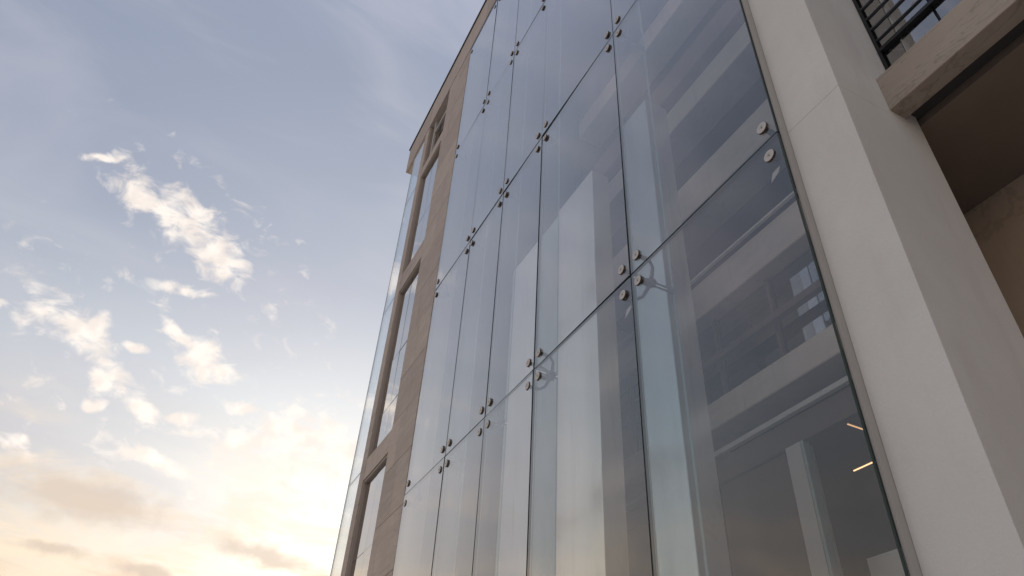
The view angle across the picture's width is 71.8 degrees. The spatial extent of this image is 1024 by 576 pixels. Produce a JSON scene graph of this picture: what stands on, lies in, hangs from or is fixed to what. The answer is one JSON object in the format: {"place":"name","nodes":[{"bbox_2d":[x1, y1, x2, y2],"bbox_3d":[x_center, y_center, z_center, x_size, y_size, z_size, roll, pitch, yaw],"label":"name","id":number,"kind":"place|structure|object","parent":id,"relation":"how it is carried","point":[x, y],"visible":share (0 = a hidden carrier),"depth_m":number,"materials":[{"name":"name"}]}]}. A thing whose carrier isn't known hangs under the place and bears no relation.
{"place":"outdoors","nodes":[
{"label":"outdoors","id":0,"kind":"place"},
{"bbox_2d":[0,0,484,575],"label":"sky","id":1,"kind":"structure","parent":0,"point":[202,202],"materials":[{"name":"blue"}]},
{"bbox_2d":[425,125,575,575],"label":"wall","id":2,"kind":"structure","parent":0,"point":[486,562],"depth_m":9.06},
{"bbox_2d":[495,217,557,575],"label":"white column","id":3,"kind":"structure","parent":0,"point":[513,543],"depth_m":8.21,"materials":[{"name":"paint"}]},
{"bbox_2d":[556,171,629,575],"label":"white column","id":4,"kind":"structure","parent":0,"point":[591,533],"depth_m":7.15,"materials":[{"name":"beige paint"}]},
{"bbox_2d":[575,0,668,170],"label":"roof","id":5,"kind":"structure","parent":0,"point":[588,156],"depth_m":15.10,"materials":[{"name":"grey"}]},
{"bbox_2d":[406,0,496,173],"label":"parapet","id":6,"kind":"structure","parent":5,"relation":"on","point":[436,111],"depth_m":15.23,"materials":[{"name":"beige concrete"}]},
{"bbox_2d":[576,166,731,511],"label":"wall","id":7,"kind":"structure","parent":0,"point":[581,173],"depth_m":14.49,"materials":[{"name":"grey paint"}]},
{"bbox_2d":[602,0,726,148],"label":"ceiling","id":8,"kind":"structure","parent":0,"point":[690,39],"depth_m":12.78,"materials":[{"name":"grey"}]},
{"bbox_2d":[624,100,731,575],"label":"white column","id":9,"kind":"structure","parent":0,"point":[678,536],"depth_m":5.99,"materials":[{"name":"paint"}]},
{"bbox_2d":[612,77,766,246],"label":"ceiling","id":10,"kind":"structure","parent":0,"point":[746,106],"depth_m":10.80,"materials":[{"name":"grey paint"}]},
{"bbox_2d":[616,164,798,334],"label":"ceiling","id":11,"kind":"structure","parent":0,"point":[754,210],"depth_m":9.64,"materials":[{"name":"grey paint"}]},
{"bbox_2d":[621,266,849,451],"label":"ceiling","id":12,"kind":"structure","parent":0,"point":[811,318],"depth_m":8.78,"materials":[{"name":"grey paint"}]},
{"bbox_2d":[626,385,899,575],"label":"ceiling","id":13,"kind":"structure","parent":0,"point":[860,523],"depth_m":6.99,"materials":[{"name":"grey paint"}]},
{"bbox_2d":[626,375,851,508],"bbox_3d":[2.349,1.444,6.958,0.040,0.050,6.180,19,-41,-19],"label":"ceiling rail","id":14,"kind":"object","parent":13,"relation":"attached to","point":[816,397],"visible":0.44,"depth_m":6.69,"materials":[{"name":"grey metal"}]},
{"bbox_2d":[844,420,865,429],"bbox_3d":[2.958,1.184,6.091,0.220,0.036,0.030,19,-41,-19],"label":"ceiling lamp","id":15,"kind":"object","parent":13,"relation":"attached to","point":[853,424],"visible":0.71,"depth_m":6.07,"materials":[{"name":"metal"}]},
{"bbox_2d":[851,457,875,470],"bbox_3d":[3.311,1.663,6.661,0.032,0.036,0.270,19,-41,-19],"label":"ceiling lamp","id":16,"kind":"object","parent":13,"relation":"attached to","point":[862,465],"visible":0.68,"depth_m":6.66,"materials":[{"name":"metal"}]},
{"bbox_2d":[764,331,808,366],"bbox_3d":[2.922,0.712,7.513,0.020,0.270,0.600,19,-41,-19],"label":"pale blind","id":17,"kind":"object","parent":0,"point":[792,344],"visible":0.29,"depth_m":7.50,"materials":[{"name":"grey fabric"}]},
{"bbox_2d":[860,0,936,63],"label":"wall","id":18,"kind":"structure","parent":0,"point":[925,25],"depth_m":5.47,"materials":[{"name":"grey paint"}]},
{"bbox_2d":[579,0,716,147],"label":"floor beam","id":19,"kind":"structure","parent":18,"relation":"attached to","point":[671,28],"depth_m":12.81,"materials":[{"name":"concrete"}]},
{"bbox_2d":[573,0,744,192],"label":"floor beam","id":20,"kind":"structure","parent":18,"relation":"attached to","point":[717,33],"depth_m":10.47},
{"bbox_2d":[609,23,760,237],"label":"floor beam","id":21,"kind":"structure","parent":18,"relation":"attached to","point":[722,85],"depth_m":10.24,"materials":[{"name":"concrete"}]},
{"bbox_2d":[613,99,786,321],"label":"floor beam","id":22,"kind":"structure","parent":18,"relation":"attached to","point":[735,151],"depth_m":9.11,"materials":[{"name":"concrete"}]},
{"bbox_2d":[617,191,796,348],"bbox_3d":[2.432,-0.335,8.369,0.040,0.025,6.180,19,-41,-19],"label":"ceiling rail","id":23,"kind":"object","parent":18,"relation":"attached to","point":[741,239],"visible":0.29,"depth_m":8.11,"materials":[{"name":"grey metal"}]},
{"bbox_2d":[618,201,817,412],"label":"floor beam","id":24,"kind":"structure","parent":18,"relation":"attached to","point":[776,246],"depth_m":8.02,"materials":[{"name":"concrete"}]},
{"bbox_2d":[622,279,824,432],"bbox_3d":[2.474,0.597,7.684,0.080,0.080,6.180,19,-41,-19],"label":"ceiling rail","id":25,"kind":"object","parent":18,"relation":"attached to","point":[803,297],"visible":0.29,"depth_m":7.46,"materials":[{"name":"grey metal"}]},
{"bbox_2d":[624,324,852,509],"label":"floor beam","id":26,"kind":"structure","parent":18,"relation":"attached to","point":[813,365],"depth_m":7.05,"materials":[{"name":"concrete"}]},
{"bbox_2d":[620,249,810,454],"bbox_3d":[2.586,0.613,7.792,0.080,1.130,6.150,19,-41,-19],"label":"gallery window","id":27,"kind":"structure","parent":26,"relation":"on","point":[779,333],"depth_m":7.96,"materials":[{"name":"glass"}]},
{"bbox_2d":[923,0,961,22],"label":"wall","id":28,"kind":"structure","parent":0,"point":[946,7],"depth_m":5.35,"materials":[{"name":"grey"}]},
{"bbox_2d":[917,33,1023,214],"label":"ceiling","id":29,"kind":"structure","parent":0,"point":[972,127],"depth_m":3.95,"materials":[{"name":"brown paint"}]},
{"bbox_2d":[964,174,1023,337],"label":"wall","id":30,"kind":"structure","parent":0,"point":[995,221],"depth_m":4.16,"materials":[{"name":"brown paint"}]},
{"label":"ground","id":31,"kind":"structure","parent":0,"visible":0},
{"bbox_2d":[341,49,470,575],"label":"stone bay","id":32,"kind":"object","parent":31,"relation":"on","point":[372,542],"visible":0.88,"depth_m":10.71,"materials":[{"name":"brown stone"}]},
{"bbox_2d":[346,454,387,575],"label":"window","id":33,"kind":"structure","parent":32,"relation":"in","point":[360,553],"depth_m":9.74,"materials":[{"name":"clear glass"}]},
{"bbox_2d":[330,140,424,575],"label":"corner glass screen","id":34,"kind":"object","parent":32,"relation":"attached to","point":[339,554],"visible":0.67,"depth_m":12.21,"materials":[{"name":"clear glass"}]},
{"bbox_2d":[368,260,420,457],"bbox_3d":[-1.810,1.037,11.305,0.070,3.206,1.146,19,-41,-19],"label":"window","id":35,"kind":"structure","parent":32,"relation":"in","point":[385,414],"depth_m":11.37,"materials":[{"name":"clear glass"}]},
{"bbox_2d":[403,143,440,272],"bbox_3d":[-1.649,-1.557,13.388,0.070,2.626,1.146,19,-41,-19],"label":"window","id":36,"kind":"structure","parent":32,"relation":"in","point":[420,219],"depth_m":13.55,"materials":[{"name":"glass"}]},
{"bbox_2d":[434,107,446,145],"bbox_3d":[-1.455,-3.291,14.834,0.070,1.356,1.146,19,-41,-19],"label":"window","id":37,"kind":"structure","parent":32,"relation":"in","point":[440,129],"depth_m":15.22,"materials":[{"name":"glass"}]},
{"bbox_2d":[393,0,922,575],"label":"glass facade","id":38,"kind":"structure","parent":31,"relation":"on","point":[535,66],"depth_m":7.71,"materials":[{"name":"clear glass"}]},
{"bbox_2d":[628,440,842,575],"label":"partition","id":39,"kind":"object","parent":31,"relation":"on","point":[776,517],"visible":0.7,"depth_m":6.42,"materials":[{"name":"white glass"}]},
{"bbox_2d":[748,0,1023,575],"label":"rendered pier","id":40,"kind":"structure","parent":31,"relation":"on","point":[937,338],"depth_m":2.99,"materials":[{"name":"grey paint"}]},
{"bbox_2d":[911,20,1023,120],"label":"ledge support beam","id":41,"kind":"structure","parent":40,"relation":"attached to","point":[987,56],"depth_m":3.71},
{"bbox_2d":[876,0,1023,118],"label":"stone ledge","id":42,"kind":"object","parent":41,"relation":"attached to","point":[957,39],"visible":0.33,"depth_m":3.64,"materials":[{"name":"beige stone"}]},
{"bbox_2d":[867,549,908,575],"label":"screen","id":43,"kind":"object","parent":31,"relation":"on","point":[889,563],"visible":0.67,"depth_m":5.68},
{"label":"wall","id":44,"kind":"structure","parent":0,"visible":0},
{"bbox_2d":[852,0,943,69],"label":"railing","id":45,"kind":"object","parent":44,"relation":"attached to","point":[906,28],"depth_m":4.25,"materials":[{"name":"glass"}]}
]}

